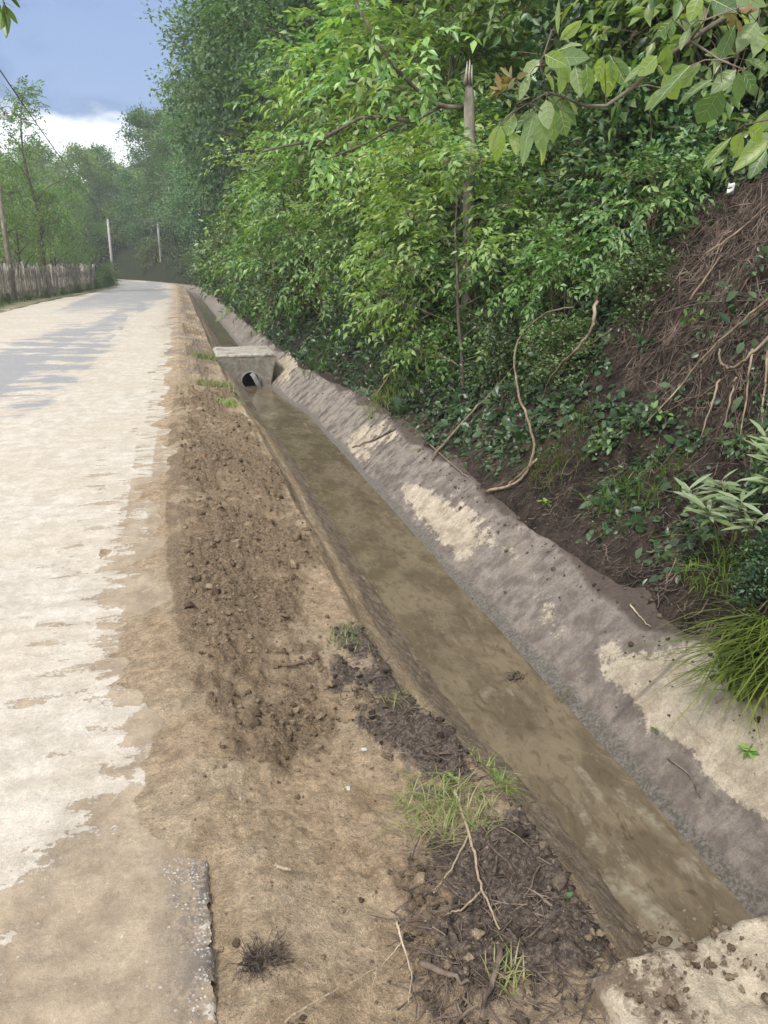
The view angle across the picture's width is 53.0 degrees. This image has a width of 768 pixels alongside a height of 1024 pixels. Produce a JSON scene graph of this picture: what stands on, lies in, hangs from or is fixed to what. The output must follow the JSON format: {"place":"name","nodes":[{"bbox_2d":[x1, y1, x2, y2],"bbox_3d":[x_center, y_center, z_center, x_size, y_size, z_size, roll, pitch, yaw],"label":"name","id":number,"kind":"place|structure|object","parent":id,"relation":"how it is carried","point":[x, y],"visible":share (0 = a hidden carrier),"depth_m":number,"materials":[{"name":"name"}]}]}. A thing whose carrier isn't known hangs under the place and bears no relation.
{"place":"outdoors","nodes":[
{"label":"outdoors","id":0,"kind":"place"},
{"bbox_2d":[0,277,117,312],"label":"verge","id":1,"kind":"structure","parent":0,"point":[11,306],"depth_m":37.56,"materials":[{"name":"brown soil"}]},
{"bbox_2d":[0,111,16,299],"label":"utility pole","id":2,"kind":"object","parent":1,"relation":"on","point":[5,239],"visible":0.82,"depth_m":35.14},
{"bbox_2d":[0,163,46,267],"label":"orchard tree","id":3,"kind":"object","parent":1,"relation":"on","point":[15,221],"visible":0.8,"depth_m":38.55,"materials":[{"name":"green plant"}]},
{"bbox_2d":[0,171,56,290],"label":"orchard tree","id":4,"kind":"object","parent":1,"relation":"on","point":[16,191],"visible":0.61,"depth_m":45.25,"materials":[{"name":"green plant"}]},
{"bbox_2d":[0,148,68,281],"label":"orchard tree","id":5,"kind":"object","parent":1,"relation":"on","point":[46,175],"visible":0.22,"depth_m":74.57,"materials":[{"name":"green plant"}]},
{"bbox_2d":[0,75,85,286],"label":"roadside tree","id":6,"kind":"object","parent":1,"relation":"on","point":[12,120],"visible":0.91,"depth_m":44.13,"materials":[{"name":"green plant"}]},
{"bbox_2d":[5,134,88,270],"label":"woodland tree","id":7,"kind":"object","parent":1,"relation":"on","point":[41,154],"visible":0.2,"depth_m":95.32,"materials":[{"name":"green plant"}]},
{"bbox_2d":[1,176,94,285],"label":"orchard tree","id":8,"kind":"object","parent":1,"relation":"on","point":[58,240],"visible":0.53,"depth_m":52.22,"materials":[{"name":"green plant"}]},
{"bbox_2d":[0,261,96,301],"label":"picket fence","id":9,"kind":"object","parent":1,"relation":"on","point":[6,278],"visible":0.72,"depth_m":41.07,"materials":[{"name":"grey wood"}]},
{"bbox_2d":[11,181,94,284],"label":"orchard tree","id":10,"kind":"object","parent":1,"relation":"on","point":[75,233],"visible":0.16,"depth_m":60.62,"materials":[{"name":"green plant"}]},
{"bbox_2d":[39,185,113,279],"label":"orchard tree","id":11,"kind":"object","parent":1,"relation":"on","point":[89,246],"visible":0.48,"depth_m":80.84,"materials":[{"name":"green plant"}]},
{"bbox_2d":[0,276,216,1023],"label":"road","id":12,"kind":"structure","parent":0,"point":[105,914],"depth_m":3.15,"materials":[{"name":"concrete"}]},
{"bbox_2d":[0,0,316,187],"label":"sky","id":13,"kind":"structure","parent":0,"point":[92,57],"materials":[{"name":"blue"}]},
{"bbox_2d":[34,276,652,1023],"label":"verge","id":14,"kind":"structure","parent":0,"point":[176,800],"depth_m":2.75,"materials":[{"name":"soil"}]},
{"bbox_2d":[222,926,295,989],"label":"uprooted weed","id":15,"kind":"object","parent":14,"relation":"on","point":[260,957],"visible":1,"depth_m":1.91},
{"bbox_2d":[179,361,596,1023],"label":"soil clods","id":16,"kind":"object","parent":14,"relation":"on","point":[419,875],"visible":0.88,"depth_m":3.53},
{"bbox_2d":[362,758,533,857],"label":"grass tuft","id":17,"kind":"object","parent":14,"relation":"on","point":[436,800],"visible":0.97,"depth_m":2.53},
{"bbox_2d":[433,787,499,929],"bbox_3d":[0.199,1.025,2.332,0.162,0.045,0.611,-2,18,-6],"label":"forked stick","id":18,"kind":"object","parent":14,"relation":"on","point":[476,864],"visible":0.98,"depth_m":2.25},
{"bbox_2d":[479,940,507,1018],"bbox_3d":[0.266,1.153,1.909,0.030,0.025,0.236,8,19,22],"label":"muddy root","id":19,"kind":"object","parent":14,"relation":"on","point":[500,947],"visible":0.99,"depth_m":1.92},
{"bbox_2d":[480,932,539,1000],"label":"grass tuft","id":20,"kind":"object","parent":14,"relation":"on","point":[515,980],"visible":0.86,"depth_m":1.93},
{"bbox_2d":[328,330,767,1023],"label":"twig litter","id":21,"kind":"object","parent":14,"relation":"on","point":[494,930],"visible":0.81,"depth_m":2.27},
{"bbox_2d":[0,39,767,656],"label":"hillside","id":22,"kind":"structure","parent":0,"point":[162,271],"depth_m":5.53,"materials":[{"name":"soil"}]},
{"bbox_2d":[107,101,189,256],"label":"forest tree","id":23,"kind":"object","parent":22,"relation":"on","point":[137,157],"visible":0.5,"depth_m":91.25,"materials":[{"name":"green plant"}]},
{"bbox_2d":[131,233,168,272],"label":"shrub","id":24,"kind":"object","parent":22,"relation":"on","point":[153,244],"visible":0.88,"depth_m":91.02,"materials":[{"name":"green plant"}]},
{"bbox_2d":[131,98,200,255],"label":"forest tree","id":25,"kind":"object","parent":22,"relation":"on","point":[156,115],"visible":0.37,"depth_m":83.39,"materials":[{"name":"green plant"}]},
{"bbox_2d":[160,222,187,276],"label":"shrub","id":26,"kind":"object","parent":22,"relation":"on","point":[173,237],"visible":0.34,"depth_m":80.45,"materials":[{"name":"green plant"}]},
{"bbox_2d":[145,77,205,233],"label":"forest tree","id":27,"kind":"object","parent":22,"relation":"on","point":[163,145],"visible":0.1,"depth_m":78.36,"materials":[{"name":"green plant"}]},
{"bbox_2d":[155,85,236,242],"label":"forest tree","id":28,"kind":"object","parent":22,"relation":"on","point":[179,196],"visible":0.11,"depth_m":71.77,"materials":[{"name":"green plant"}]},
{"bbox_2d":[184,194,226,292],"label":"shrub","id":29,"kind":"object","parent":22,"relation":"on","point":[214,210],"visible":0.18,"depth_m":46.66,"materials":[{"name":"green plant"}]},
{"bbox_2d":[150,25,272,228],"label":"forest tree","id":30,"kind":"object","parent":22,"relation":"on","point":[181,169],"visible":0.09,"depth_m":65.61,"materials":[{"name":"green plant"}]},
{"bbox_2d":[137,0,302,217],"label":"forest tree","id":31,"kind":"object","parent":22,"relation":"on","point":[184,37],"visible":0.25,"depth_m":48.00,"materials":[{"name":"green plant"}]},
{"bbox_2d":[183,191,264,302],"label":"shrub","id":32,"kind":"object","parent":22,"relation":"on","point":[204,250],"visible":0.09,"depth_m":30.37,"materials":[{"name":"green plant"}]},
{"bbox_2d":[199,183,264,310],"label":"shrub","id":33,"kind":"object","parent":22,"relation":"on","point":[220,243],"visible":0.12,"depth_m":26.85,"materials":[{"name":"green plant"}]},
{"bbox_2d":[171,0,312,216],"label":"forest tree","id":34,"kind":"object","parent":22,"relation":"on","point":[218,175],"visible":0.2,"depth_m":39.84,"materials":[{"name":"green plant"}]},
{"bbox_2d":[215,214,271,322],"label":"shrub","id":35,"kind":"object","parent":22,"relation":"on","point":[237,301],"visible":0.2,"depth_m":24.06,"materials":[{"name":"green plant"}]},
{"bbox_2d":[198,200,316,335],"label":"shrub","id":36,"kind":"object","parent":22,"relation":"on","point":[249,275],"visible":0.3,"depth_m":20.92,"materials":[{"name":"green plant"}]},
{"bbox_2d":[161,0,354,200],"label":"forest tree","id":37,"kind":"object","parent":22,"relation":"on","point":[231,113],"visible":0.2,"depth_m":32.34,"materials":[{"name":"green plant"}]},
{"bbox_2d":[198,137,322,255],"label":"walnut sapling","id":38,"kind":"object","parent":22,"relation":"on","point":[217,155],"visible":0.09,"depth_m":27.16,"materials":[{"name":"green plant"}]},
{"bbox_2d":[186,0,351,209],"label":"forest tree","id":39,"kind":"object","parent":22,"relation":"on","point":[236,29],"visible":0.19,"depth_m":28.00,"materials":[{"name":"green plant"}]},
{"bbox_2d":[218,137,323,271],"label":"shrub","id":40,"kind":"object","parent":22,"relation":"on","point":[237,187],"visible":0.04,"depth_m":24.89,"materials":[{"name":"green plant"}]},
{"bbox_2d":[222,102,333,263],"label":"walnut sapling","id":41,"kind":"object","parent":22,"relation":"on","point":[265,123],"visible":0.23,"depth_m":21.95,"materials":[{"name":"green plant"}]},
{"bbox_2d":[234,119,326,271],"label":"walnut sapling","id":42,"kind":"object","parent":22,"relation":"on","point":[257,146],"visible":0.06,"depth_m":19.54,"materials":[{"name":"green plant"}]},
{"bbox_2d":[243,203,325,341],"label":"shrub","id":43,"kind":"object","parent":22,"relation":"on","point":[269,310],"visible":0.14,"depth_m":18.54,"materials":[{"name":"green plant"}]},
{"bbox_2d":[232,194,354,334],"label":"shrub","id":44,"kind":"object","parent":22,"relation":"on","point":[291,306],"visible":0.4,"depth_m":15.05,"materials":[{"name":"green plant"}]},
{"bbox_2d":[222,14,366,260],"bbox_3d":[-1.060,-8.158,17.736,5.056,5.759,5.353,-8,19,-22],"label":"walnut sapling","id":45,"kind":"object","parent":22,"relation":"on","point":[262,187],"visible":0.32,"depth_m":17.73,"materials":[{"name":"green plant"}]},
{"bbox_2d":[247,224,341,331],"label":"shrub","id":46,"kind":"object","parent":22,"relation":"on","point":[288,295],"visible":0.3,"depth_m":16.70,"materials":[{"name":"green plant"}]},
{"bbox_2d":[260,112,362,293],"bbox_3d":[-0.733,-6.129,15.672,3.493,3.759,3.300,10,20,28],"label":"walnut sapling","id":47,"kind":"object","parent":22,"relation":"on","point":[303,173],"visible":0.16,"depth_m":15.13,"materials":[{"name":"green plant"}]},
{"bbox_2d":[270,125,396,308],"bbox_3d":[-0.187,-4.793,12.945,2.817,3.031,2.661,-17,24,-42],"label":"walnut sapling","id":48,"kind":"object","parent":22,"relation":"on","point":[355,165],"visible":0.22,"depth_m":12.76,"materials":[{"name":"green plant"}]},
{"bbox_2d":[290,186,393,322],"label":"shrub","id":49,"kind":"object","parent":22,"relation":"on","point":[345,231],"visible":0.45,"depth_m":13.14,"materials":[{"name":"green plant"}]},
{"bbox_2d":[260,0,440,142],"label":"forest tree","id":50,"kind":"object","parent":22,"relation":"on","point":[302,3],"visible":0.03,"depth_m":21.82,"materials":[{"name":"green plant"}]},
{"bbox_2d":[312,238,412,354],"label":"shrub","id":51,"kind":"object","parent":22,"relation":"on","point":[351,302],"visible":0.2,"depth_m":12.12,"materials":[{"name":"green plant"}]},
{"bbox_2d":[248,0,479,221],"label":"walnut sapling","id":52,"kind":"object","parent":22,"relation":"on","point":[324,4],"visible":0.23,"depth_m":14.02,"materials":[{"name":"green plant"}]},
{"bbox_2d":[283,96,444,286],"bbox_3d":[0.038,-5.295,13.408,3.197,3.423,3.232,13,22,36],"label":"walnut sapling","id":53,"kind":"object","parent":22,"relation":"on","point":[323,118],"visible":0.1,"depth_m":13.16,"materials":[{"name":"green plant"}]},
{"bbox_2d":[281,51,462,237],"bbox_3d":[-0.325,-7.063,15.683,4.303,3.962,3.867,-9,20,-27],"label":"shrub","id":54,"kind":"object","parent":22,"relation":"on","point":[300,158],"visible":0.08,"depth_m":14.72,"materials":[{"name":"green plant"}]},
{"bbox_2d":[262,0,482,348],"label":"tree","id":55,"kind":"object","parent":22,"relation":"on","point":[468,106],"visible":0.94,"depth_m":7.93,"materials":[{"name":"green plant"}]},
{"bbox_2d":[259,0,503,207],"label":"walnut sapling","id":56,"kind":"object","parent":22,"relation":"on","point":[301,16],"visible":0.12,"depth_m":16.24,"materials":[{"name":"green plant"}]},
{"bbox_2d":[324,133,480,302],"bbox_3d":[0.388,-4.056,11.161,2.422,2.593,2.448,10,21,30],"label":"walnut sapling","id":57,"kind":"object","parent":22,"relation":"on","point":[375,186],"visible":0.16,"depth_m":10.52,"materials":[{"name":"green plant"}]},
{"bbox_2d":[351,225,473,384],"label":"shrub","id":58,"kind":"object","parent":22,"relation":"on","point":[420,323],"visible":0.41,"depth_m":9.72,"materials":[{"name":"green plant"}]},
{"bbox_2d":[330,176,501,357],"bbox_3d":[0.562,-3.236,10.647,2.621,2.800,2.641,9,20,27],"label":"shrub","id":59,"kind":"object","parent":22,"relation":"on","point":[369,237],"visible":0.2,"depth_m":10.44,"materials":[{"name":"green plant"}]},
{"bbox_2d":[293,0,547,115],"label":"forest tree","id":60,"kind":"object","parent":22,"relation":"on","point":[318,14],"visible":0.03,"depth_m":17.66,"materials":[{"name":"green plant"}]},
{"bbox_2d":[346,93,505,286],"bbox_3d":[0.627,-4.670,11.631,2.258,2.939,2.635,5,18,15],"label":"shrub","id":61,"kind":"object","parent":22,"relation":"on","point":[405,127],"visible":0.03,"depth_m":11.24,"materials":[{"name":"green plant"}]},
{"bbox_2d":[409,299,474,392],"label":"shrub","id":62,"kind":"object","parent":22,"relation":"on","point":[443,338],"visible":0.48,"depth_m":9.08,"materials":[{"name":"green plant"}]},
{"bbox_2d":[359,84,526,299],"bbox_3d":[0.932,-4.026,10.070,2.248,2.703,2.194,-7,19,-22],"label":"walnut sapling","id":63,"kind":"object","parent":22,"relation":"on","point":[494,112],"visible":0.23,"depth_m":9.68,"materials":[{"name":"green plant"}]},
{"bbox_2d":[311,0,577,238],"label":"walnut sapling","id":64,"kind":"object","parent":22,"relation":"on","point":[359,94],"visible":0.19,"depth_m":11.51,"materials":[{"name":"green plant"}]},
{"bbox_2d":[347,0,547,247],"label":"walnut sapling","id":65,"kind":"object","parent":22,"relation":"on","point":[437,21],"visible":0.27,"depth_m":10.87,"materials":[{"name":"green plant"}]},
{"bbox_2d":[333,121,567,397],"bbox_3d":[0.632,-2.531,8.120,2.592,2.789,2.448,7,19,20],"label":"walnut sapling","id":66,"kind":"object","parent":22,"relation":"on","point":[515,198],"visible":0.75,"depth_m":8.10,"materials":[{"name":"green plant"}]},
{"bbox_2d":[344,114,558,355],"bbox_3d":[0.856,-3.264,9.554,2.693,2.852,2.664,-6,19,-18],"label":"walnut sapling","id":67,"kind":"object","parent":22,"relation":"on","point":[406,141],"visible":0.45,"depth_m":8.96,"materials":[{"name":"green plant"}]},
{"bbox_2d":[321,0,582,178],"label":"walnut sapling","id":68,"kind":"object","parent":22,"relation":"on","point":[463,45],"visible":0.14,"depth_m":12.47,"materials":[{"name":"green plant"}]},
{"bbox_2d":[345,1,561,139],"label":"walnut sapling","id":69,"kind":"object","parent":22,"relation":"on","point":[369,88],"visible":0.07,"depth_m":12.78,"materials":[{"name":"green plant"}]},
{"bbox_2d":[396,223,541,359],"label":"shrub","id":70,"kind":"object","parent":22,"relation":"on","point":[485,283],"visible":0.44,"depth_m":8.50,"materials":[{"name":"green plant"}]},
{"bbox_2d":[459,299,535,396],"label":"shrub","id":71,"kind":"object","parent":22,"relation":"on","point":[497,339],"visible":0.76,"depth_m":7.58,"materials":[{"name":"green plant"}]},
{"bbox_2d":[231,22,767,589],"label":"ivy cover","id":72,"kind":"object","parent":22,"relation":"on","point":[551,402],"visible":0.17,"depth_m":6.73,"materials":[{"name":"green plant"}]},
{"bbox_2d":[435,0,569,136],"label":"walnut sapling","id":73,"kind":"object","parent":22,"relation":"on","point":[496,26],"visible":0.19,"depth_m":10.43,"materials":[{"name":"green plant"}]},
{"bbox_2d":[423,87,630,296],"bbox_3d":[1.866,-3.442,8.674,2.510,2.311,2.256,-12,21,-33],"label":"shrub","id":74,"kind":"object","parent":22,"relation":"on","point":[519,170],"visible":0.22,"depth_m":8.38,"materials":[{"name":"green plant"}]},
{"bbox_2d":[484,307,573,493],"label":"looping vine","id":75,"kind":"object","parent":22,"relation":"on","point":[526,470],"visible":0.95,"depth_m":6.28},
{"bbox_2d":[481,211,624,359],"bbox_3d":[1.743,-2.028,7.226,1.409,1.493,1.398,8,20,24],"label":"shrub","id":76,"kind":"object","parent":22,"relation":"on","point":[557,253],"visible":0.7,"depth_m":6.96,"materials":[{"name":"green plant"}]},
{"bbox_2d":[505,310,600,394],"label":"shrub","id":77,"kind":"object","parent":22,"relation":"on","point":[566,338],"visible":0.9,"depth_m":6.53,"materials":[{"name":"green plant"}]},
{"bbox_2d":[494,397,613,500],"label":"grass tuft","id":78,"kind":"object","parent":22,"relation":"on","point":[557,462],"visible":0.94,"depth_m":5.84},
{"bbox_2d":[498,181,626,329],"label":"shrub","id":79,"kind":"object","parent":22,"relation":"on","point":[576,228],"visible":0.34,"depth_m":7.46,"materials":[{"name":"green plant"}]},
{"bbox_2d":[508,0,683,133],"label":"shrub","id":80,"kind":"object","parent":22,"relation":"on","point":[529,37],"visible":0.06,"depth_m":8.95,"materials":[{"name":"green plant"}]},
{"bbox_2d":[480,0,758,191],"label":"shrub","id":81,"kind":"object","parent":22,"relation":"on","point":[573,12],"visible":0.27,"depth_m":8.26,"materials":[{"name":"green plant"}]},
{"bbox_2d":[504,27,740,244],"bbox_3d":[2.273,-3.515,7.432,2.196,2.016,1.882,-6,19,-17],"label":"shrub","id":82,"kind":"object","parent":22,"relation":"on","point":[602,128],"visible":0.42,"depth_m":7.22,"materials":[{"name":"green plant"}]},
{"bbox_2d":[488,0,767,178],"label":"overhanging branch","id":83,"kind":"object","parent":22,"relation":"on","point":[554,116],"visible":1,"depth_m":1.70,"materials":[{"name":"green plant"}]},
{"bbox_2d":[560,435,704,539],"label":"grass tuft","id":84,"kind":"object","parent":22,"relation":"on","point":[639,487],"visible":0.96,"depth_m":4.92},
{"bbox_2d":[508,168,767,549],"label":"root debris","id":85,"kind":"object","parent":22,"relation":"on","point":[755,244],"visible":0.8,"depth_m":5.59,"materials":[{"name":"plant"}]},
{"bbox_2d":[591,234,690,338],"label":"shrub","id":86,"kind":"object","parent":22,"relation":"on","point":[653,269],"visible":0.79,"depth_m":6.06,"materials":[{"name":"green plant"}]},
{"bbox_2d":[556,123,726,302],"bbox_3d":[2.298,-2.454,6.509,1.614,1.486,1.450,4,18,13],"label":"shrub","id":87,"kind":"object","parent":22,"relation":"on","point":[647,164],"visible":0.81,"depth_m":6.38,"materials":[{"name":"green plant"}]},
{"bbox_2d":[542,0,767,204],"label":"shrub","id":88,"kind":"object","parent":22,"relation":"on","point":[651,7],"visible":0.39,"depth_m":6.61,"materials":[{"name":"green plant"}]},
{"bbox_2d":[565,45,749,246],"bbox_3d":[2.468,-3.135,6.947,1.537,1.924,1.681,-7,19,-21],"label":"shrub","id":89,"kind":"object","parent":22,"relation":"on","point":[655,80],"visible":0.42,"depth_m":6.68,"materials":[{"name":"green plant"}]},
{"bbox_2d":[561,0,767,123],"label":"shrub","id":90,"kind":"object","parent":22,"relation":"on","point":[642,41],"visible":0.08,"depth_m":7.52,"materials":[{"name":"green plant"}]},
{"bbox_2d":[645,515,758,598],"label":"grass tuft","id":91,"kind":"object","parent":22,"relation":"on","point":[696,564],"visible":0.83,"depth_m":4.04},
{"bbox_2d":[673,469,767,567],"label":"pale shoots","id":92,"kind":"object","parent":22,"relation":"on","point":[695,499],"visible":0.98,"depth_m":3.85,"materials":[{"name":"green plant"}]},
{"bbox_2d":[680,7,767,90],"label":"shrub","id":93,"kind":"object","parent":22,"relation":"on","point":[763,30],"visible":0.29,"depth_m":6.85,"materials":[{"name":"green plant"}]},
{"bbox_2d":[717,525,767,619],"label":"shrub","id":94,"kind":"object","parent":22,"relation":"on","point":[754,567],"visible":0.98,"depth_m":3.66,"materials":[{"name":"green plant"}]},
{"bbox_2d":[727,396,767,526],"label":"shrub","id":95,"kind":"object","parent":22,"relation":"on","point":[762,486],"visible":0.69,"depth_m":4.12,"materials":[{"name":"green plant"}]},
{"bbox_2d":[737,419,767,493],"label":"pale shoots","id":96,"kind":"object","parent":22,"relation":"on","point":[758,477],"visible":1,"depth_m":3.80,"materials":[{"name":"green plant"}]},
{"bbox_2d":[160,281,767,917],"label":"ditch","id":97,"kind":"object","parent":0,"point":[720,825],"visible":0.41,"depth_m":4.39,"materials":[{"name":"concrete"}]},
{"bbox_2d":[212,346,276,387],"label":"culvert block","id":98,"kind":"structure","parent":97,"relation":"on","point":[241,365],"depth_m":14.96,"materials":[{"name":"concrete"}]},
{"bbox_2d":[351,342,435,419],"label":"grass tuft","id":99,"kind":"object","parent":97,"relation":"on","point":[387,391],"visible":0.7,"depth_m":10.06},
{"bbox_2d":[302,369,762,1023],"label":"mulch clods","id":100,"kind":"object","parent":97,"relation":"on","point":[558,879],"visible":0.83,"depth_m":2.38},
{"bbox_2d":[570,593,767,746],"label":"grass tuft","id":101,"kind":"object","parent":97,"relation":"on","point":[759,626],"visible":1,"depth_m":3.38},
{"bbox_2d":[584,913,767,1023],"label":"concrete slab","id":102,"kind":"structure","parent":97,"relation":"on","point":[719,997],"depth_m":1.86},
{"bbox_2d":[579,905,767,1023],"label":"dirt clods","id":103,"kind":"object","parent":102,"relation":"on","point":[671,1001],"visible":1,"depth_m":1.88,"materials":[{"name":"soil"}]},
{"bbox_2d":[189,291,753,948],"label":"water","id":104,"kind":"structure","parent":0,"point":[645,859],"depth_m":4.13,"materials":[{"name":"liquid"}]},
{"bbox_3d":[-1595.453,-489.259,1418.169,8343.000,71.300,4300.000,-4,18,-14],"label":"ground","id":105,"kind":"structure","parent":0,"visible":0},
{"bbox_2d":[45,138,136,270],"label":"woodland tree","id":106,"kind":"object","parent":105,"relation":"on","point":[78,153],"visible":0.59,"depth_m":102.51,"materials":[{"name":"green plant"}]},
{"bbox_2d":[69,140,139,256],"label":"forest tree","id":107,"kind":"object","parent":105,"relation":"on","point":[98,149],"visible":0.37,"depth_m":107.03,"materials":[{"name":"green plant"}]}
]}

